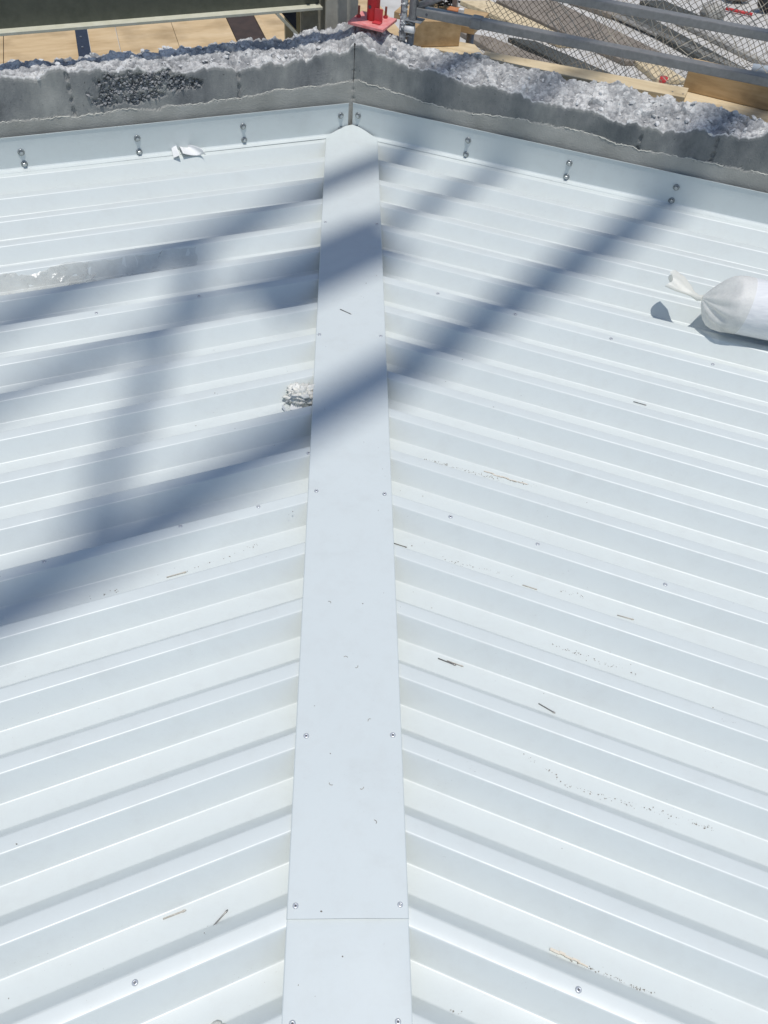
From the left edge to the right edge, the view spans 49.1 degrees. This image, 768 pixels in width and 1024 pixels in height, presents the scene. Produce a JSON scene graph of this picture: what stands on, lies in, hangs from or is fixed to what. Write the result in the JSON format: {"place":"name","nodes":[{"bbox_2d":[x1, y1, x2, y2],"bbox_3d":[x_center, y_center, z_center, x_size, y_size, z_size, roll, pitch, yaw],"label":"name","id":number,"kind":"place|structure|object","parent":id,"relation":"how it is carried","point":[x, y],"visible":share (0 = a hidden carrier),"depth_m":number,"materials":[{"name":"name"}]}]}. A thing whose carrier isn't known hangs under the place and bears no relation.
{"place":"outdoors","nodes":[
{"label":"outdoors","id":0,"kind":"place"},
{"bbox_2d":[87,0,767,86],"bbox_3d":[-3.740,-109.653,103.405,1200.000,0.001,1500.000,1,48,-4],"label":"ground","id":1,"kind":"structure","parent":0,"point":[392,6],"depth_m":12.83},
{"bbox_2d":[0,22,355,137],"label":"concrete wall","id":2,"kind":"structure","parent":1,"relation":"on","point":[314,66],"depth_m":2.93,"materials":[{"name":"grey concrete"}]},
{"bbox_2d":[0,139,325,1023],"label":"ribbed roof","id":3,"kind":"structure","parent":2,"relation":"attached to","point":[158,317],"depth_m":1.83,"materials":[{"name":"white paint"}]},
{"bbox_2d":[163,909,185,919],"bbox_3d":[-0.348,0.670,1.398,0.039,0.004,0.004,-15,51,-17],"label":"rivet mandrel","id":4,"kind":"object","parent":3,"relation":"on","point":[184,910],"visible":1,"depth_m":1.40,"materials":[{"name":"silver metal"}]},
{"bbox_2d":[171,145,205,157],"bbox_3d":[-0.726,-1.289,3.043,0.142,0.063,0.082,26,51,18],"label":"paper scrap","id":5,"kind":"object","parent":3,"relation":"on","point":[193,150],"visible":0.89,"depth_m":3.04,"materials":[{"name":"white paper"}]},
{"bbox_2d":[211,1020,225,1023],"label":"plastic scrap","id":6,"kind":"object","parent":3,"relation":"on","point":[217,1022],"visible":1,"depth_m":1.29,"materials":[{"name":"white plastic"}]},
{"bbox_2d":[214,909,227,924],"bbox_3d":[-0.274,0.678,1.399,0.004,0.004,0.039,32,54,22],"label":"rivet mandrel","id":7,"kind":"object","parent":3,"relation":"on","point":[226,911],"visible":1,"depth_m":1.40,"materials":[{"name":"metal"}]},
{"bbox_2d":[282,400,301,410],"bbox_3d":[-0.247,-0.283,2.252,0.055,0.020,0.037,1,48,-4],"label":"plastic scrap","id":8,"kind":"object","parent":3,"relation":"on","point":[292,407],"visible":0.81,"depth_m":2.25,"materials":[{"name":"white plastic"}]},
{"bbox_2d":[282,382,314,407],"bbox_3d":[-0.219,-0.316,2.261,0.110,0.066,0.079,1,48,-4],"label":"crumpled plastic","id":9,"kind":"object","parent":3,"relation":"on","point":[298,394],"visible":0.82,"depth_m":2.24,"materials":[{"name":"white plastic"}]},
{"bbox_2d":[281,918,412,1023],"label":"cap strip","id":10,"kind":"object","parent":3,"relation":"on","point":[365,978],"visible":1,"depth_m":1.32,"materials":[{"name":"white paint"}]},
{"bbox_2d":[286,125,408,919],"bbox_3d":[-0.091,-0.418,2.312,0.200,0.031,2.870,1,48,-4],"label":"cap strip","id":11,"kind":"object","parent":3,"relation":"on","point":[347,858],"visible":1,"depth_m":1.78,"materials":[{"name":"white paint"}]},
{"bbox_2d":[0,275,713,998],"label":"swarf","id":12,"kind":"object","parent":3,"relation":"on","point":[368,719],"visible":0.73,"depth_m":1.61,"materials":[{"name":"silver metal"}]},
{"bbox_2d":[0,103,348,173],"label":"wall flashing","id":13,"kind":"object","parent":2,"relation":"attached to","point":[35,152],"depth_m":3.00,"materials":[{"name":"white paint"}]},
{"bbox_2d":[0,0,398,63],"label":"plywood deck","id":14,"kind":"structure","parent":1,"relation":"on","point":[52,46],"depth_m":4.57,"materials":[{"name":"beige wood"}]},
{"bbox_2d":[75,29,90,57],"bbox_3d":[-1.652,-2.642,4.572,0.064,0.025,2.478,-10,50,-14],"label":"steel strip","id":15,"kind":"object","parent":14,"relation":"on","point":[83,44],"visible":0.29,"depth_m":4.41,"materials":[{"name":"blue paint"}]},
{"bbox_2d":[284,0,357,38],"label":"steel column","id":16,"kind":"structure","parent":1,"relation":"on","point":[332,14],"depth_m":3.41,"materials":[{"name":"grey paint"}]},
{"bbox_2d":[0,0,322,35],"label":"steel beam","id":17,"kind":"structure","parent":16,"relation":"attached to","point":[19,17],"depth_m":3.11,"materials":[{"name":"beige metal"}]},
{"bbox_2d":[276,12,297,34],"bbox_3d":[-0.389,-1.956,3.366,0.100,0.099,0.038,-16,52,-18],"label":"brace angle","id":18,"kind":"object","parent":17,"relation":"attached to","point":[290,17],"visible":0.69,"depth_m":3.36,"materials":[{"name":"grey metal"}]},
{"bbox_2d":[394,0,488,43],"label":"scaffold shelf","id":19,"kind":"object","parent":1,"relation":"on","point":[468,31],"visible":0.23,"depth_m":3.41,"materials":[{"name":"metal"}]},
{"bbox_2d":[421,0,459,6],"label":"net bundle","id":20,"kind":"object","parent":19,"relation":"on","point":[448,2],"visible":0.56,"depth_m":3.39,"materials":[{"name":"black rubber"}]},
{"bbox_2d":[447,6,458,11],"bbox_3d":[0.276,-1.989,3.350,0.045,0.034,0.040,18,49,11],"label":"orange brick","id":21,"kind":"object","parent":19,"relation":"on","point":[451,8],"visible":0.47,"depth_m":3.33,"materials":[{"name":"orange brick"}]},
{"bbox_2d":[452,0,457,7],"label":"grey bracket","id":22,"kind":"object","parent":19,"relation":"on","point":[454,3],"depth_m":3.35,"materials":[{"name":"metal"}]},
{"bbox_2d":[460,32,555,63],"bbox_3d":[1.744,-6.418,11.819,0.581,0.066,1.925,-35,60,-30],"label":"steel plate","id":23,"kind":"object","parent":1,"relation":"on","point":[476,41],"visible":0.27,"depth_m":11.94,"materials":[{"name":"grey metal"}]},
{"bbox_2d":[460,0,569,47],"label":"timber plank","id":24,"kind":"object","parent":1,"relation":"on","point":[479,5],"visible":0.58,"depth_m":12.91,"materials":[{"name":"beige wood"}]},
{"bbox_2d":[508,37,610,73],"bbox_3d":[2.590,-6.253,11.744,0.403,0.066,2.252,-32,58,-29],"label":"steel girder","id":25,"kind":"object","parent":1,"relation":"on","point":[527,42],"visible":0.35,"depth_m":11.90,"materials":[{"name":"grey metal"}]},
{"bbox_2d":[496,0,660,64],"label":"steel plate","id":26,"kind":"object","parent":1,"relation":"on","point":[567,19],"visible":0.43,"depth_m":12.81,"materials":[{"name":"grey metal"}]},
{"bbox_2d":[570,4,618,18],"bbox_3d":[3.385,-8.026,13.392,0.924,0.066,0.250,38,56,26],"label":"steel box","id":27,"kind":"object","parent":1,"relation":"on","point":[604,12],"visible":0.28,"depth_m":13.28,"materials":[{"name":"grey metal"}]},
{"bbox_2d":[634,61,684,84],"bbox_3d":[3.846,-6.209,11.812,0.421,0.066,0.889,-11,50,-14],"label":"timber plank","id":28,"kind":"object","parent":1,"relation":"on","point":[649,65],"visible":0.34,"depth_m":11.69,"materials":[{"name":"beige wood"}]},
{"bbox_2d":[659,75,667,83],"bbox_3d":[3.834,-5.926,11.535,0.110,0.090,0.107,1,48,-4],"label":"red bucket","id":29,"kind":"object","parent":1,"relation":"on","point":[663,80],"visible":0.5,"depth_m":11.50,"materials":[{"name":"red plastic"}]},
{"bbox_2d":[621,14,746,69],"bbox_3d":[4.481,-7.001,12.572,0.404,0.066,2.765,-20,53,-21],"label":"steel girder","id":30,"kind":"object","parent":1,"relation":"on","point":[683,39],"visible":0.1,"depth_m":12.55,"materials":[{"name":"grey metal"}]},
{"bbox_2d":[608,12,731,66],"bbox_3d":[4.274,-7.069,12.598,0.044,0.044,2.806,-28,56,-26],"label":"steel rod","id":31,"kind":"object","parent":30,"relation":"on","point":[634,25],"visible":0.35,"depth_m":12.89,"materials":[{"name":"grey metal"}]},
{"bbox_2d":[613,13,733,66],"bbox_3d":[4.329,-7.050,12.586,0.044,0.044,2.806,-27,56,-26],"label":"steel rod","id":32,"kind":"object","parent":30,"relation":"on","point":[651,30],"visible":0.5,"depth_m":12.88,"materials":[{"name":"grey metal"}]},
{"bbox_2d":[615,13,735,66],"bbox_3d":[4.384,-7.031,12.573,0.044,0.044,2.806,-27,56,-26],"label":"steel rod","id":33,"kind":"object","parent":30,"relation":"on","point":[660,33],"visible":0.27,"depth_m":12.91,"materials":[{"name":"grey metal"}]},
{"bbox_2d":[699,2,724,18],"bbox_3d":[5.274,-8.013,13.451,0.388,0.251,0.330,21,50,13],"label":"sandbag","id":34,"kind":"object","parent":1,"relation":"on","point":[708,9],"visible":0.53,"depth_m":13.37,"materials":[{"name":"white fabric"}]},
{"bbox_2d":[675,24,767,65],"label":"steel channel","id":35,"kind":"object","parent":1,"relation":"on","point":[729,48],"visible":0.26,"depth_m":12.60,"materials":[{"name":"grey metal"}]},
{"bbox_2d":[725,7,752,15],"bbox_3d":[5.805,-8.185,13.737,0.437,0.048,0.046,23,51,15],"label":"red pole","id":36,"kind":"object","parent":1,"relation":"on","point":[737,11],"visible":0.72,"depth_m":13.72,"materials":[{"name":"red metal"}]},
{"bbox_2d":[751,63,767,73],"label":"plastic pipe","id":37,"kind":"object","parent":1,"relation":"on","point":[755,67],"visible":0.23,"depth_m":3.33,"materials":[{"name":"plastic"}]},
{"bbox_2d":[640,0,701,16],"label":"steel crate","id":38,"kind":"object","parent":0,"point":[668,6],"visible":0.42,"depth_m":13.59,"materials":[{"name":"grey metal"}]},
{"bbox_2d":[757,0,767,12],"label":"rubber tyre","id":39,"kind":"object","parent":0,"point":[764,2],"visible":0.68,"depth_m":13.75,"materials":[{"name":"black rubber"}]},
{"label":"ledge","id":40,"kind":"object","parent":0,"visible":0},
{"bbox_2d":[403,0,424,44],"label":"rail post","id":41,"kind":"object","parent":40,"relation":"on","point":[412,19],"visible":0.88,"depth_m":3.07,"materials":[{"name":"metal"}]},
{"bbox_2d":[418,0,442,7],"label":"diagonal tube","id":42,"kind":"object","parent":41,"relation":"attached to","point":[424,3],"visible":1,"depth_m":3.02,"materials":[{"name":"metal"}]},
{"bbox_2d":[551,0,767,41],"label":"guard rail","id":43,"kind":"object","parent":42,"relation":"attached to","point":[695,21],"visible":1,"depth_m":2.79,"materials":[{"name":"metal"}]},
{"bbox_2d":[416,6,767,86],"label":"guard rail","id":44,"kind":"object","parent":41,"relation":"attached to","point":[476,22],"visible":0.94,"depth_m":2.92,"materials":[{"name":"metal"}]},
{"bbox_2d":[478,0,767,85],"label":"safety net","id":45,"kind":"object","parent":44,"relation":"hanging from","point":[626,34],"visible":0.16,"depth_m":3.97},
{"bbox_2d":[421,42,482,54],"bbox_3d":[0.244,-1.812,3.290,0.295,0.024,0.139,13,49,7],"label":"timber board","id":46,"kind":"object","parent":40,"relation":"on","point":[463,47],"visible":0.43,"depth_m":3.27,"materials":[{"name":"beige wood"}]},
{"bbox_2d":[414,17,460,46],"bbox_3d":[0.194,-1.872,3.259,0.188,0.092,0.090,-8,50,-12],"label":"timber block","id":47,"kind":"object","parent":46,"relation":"on","point":[430,33],"depth_m":3.23,"materials":[{"name":"brown wood"}]},
{"bbox_2d":[352,26,767,192],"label":"concrete wall","id":48,"kind":"structure","parent":40,"relation":"on","point":[618,120],"depth_m":2.99,"materials":[{"name":"grey concrete"}]},
{"bbox_2d":[348,0,396,32],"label":"red post","id":49,"kind":"object","parent":48,"relation":"on","point":[373,17],"visible":1,"depth_m":3.08,"materials":[{"name":"metal"}]},
{"bbox_2d":[398,0,408,42],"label":"scaffold post","id":50,"kind":"object","parent":48,"relation":"on","point":[404,5],"visible":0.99,"depth_m":3.07,"materials":[{"name":"metal"}]},
{"bbox_2d":[352,103,767,228],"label":"wall flashing","id":51,"kind":"object","parent":48,"relation":"attached to","point":[642,183],"depth_m":3.07,"materials":[{"name":"white paint"}]},
{"bbox_2d":[378,142,767,1023],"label":"ribbed roof","id":52,"kind":"structure","parent":48,"relation":"attached to","point":[542,336],"depth_m":1.86,"materials":[{"name":"white paint"}]},
{"bbox_2d":[90,459,711,1011],"bbox_3d":[0.091,0.383,1.690,1.087,0.014,1.236,-19,53,-20],"label":"trough grit","id":53,"kind":"object","parent":52,"relation":"on","point":[556,777],"visible":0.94,"depth_m":1.59,"materials":[{"name":"grey gravel"}]},
{"bbox_2d":[484,471,527,484],"bbox_3d":[0.298,-0.084,2.062,0.112,0.005,0.006,19,49,11],"label":"foam strip","id":54,"kind":"object","parent":52,"relation":"on","point":[506,478],"visible":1,"depth_m":2.06,"materials":[{"name":"white plastic"}]},
{"bbox_2d":[550,947,587,966],"bbox_3d":[0.306,0.737,1.391,0.065,0.004,0.005,20,50,13],"label":"foam strip","id":55,"kind":"object","parent":52,"relation":"on","point":[563,954],"visible":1,"depth_m":1.39,"materials":[{"name":"white plastic"}]},
{"bbox_2d":[665,270,767,340],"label":"sandbag","id":56,"kind":"object","parent":52,"relation":"on","point":[737,305],"visible":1,"depth_m":2.41,"materials":[{"name":"white plastic"}]},
{"bbox_2d":[541,0,767,85],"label":"safety net","id":57,"kind":"object","parent":40,"relation":"on","point":[657,37],"visible":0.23,"depth_m":3.28,"materials":[{"name":"black fabric"}]},
{"bbox_2d":[684,91,767,122],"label":"timber board","id":58,"kind":"object","parent":40,"relation":"on","point":[749,111],"depth_m":3.10,"materials":[{"name":"beige wood"}]},
{"bbox_2d":[683,58,767,110],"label":"timber baulk","id":59,"kind":"object","parent":58,"relation":"on","point":[748,94],"visible":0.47,"depth_m":3.10,"materials":[{"name":"brown wood"}]},
{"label":"timber board","id":60,"kind":"object","parent":40,"relation":"on","visible":0},
{"bbox_2d":[484,51,688,101],"bbox_3d":[0.740,-1.622,3.130,0.773,0.023,0.098,15,49,9],"label":"timber board","id":61,"kind":"object","parent":60,"relation":"on","point":[655,89],"visible":0.75,"depth_m":3.11,"materials":[{"name":"wood"}]}
]}

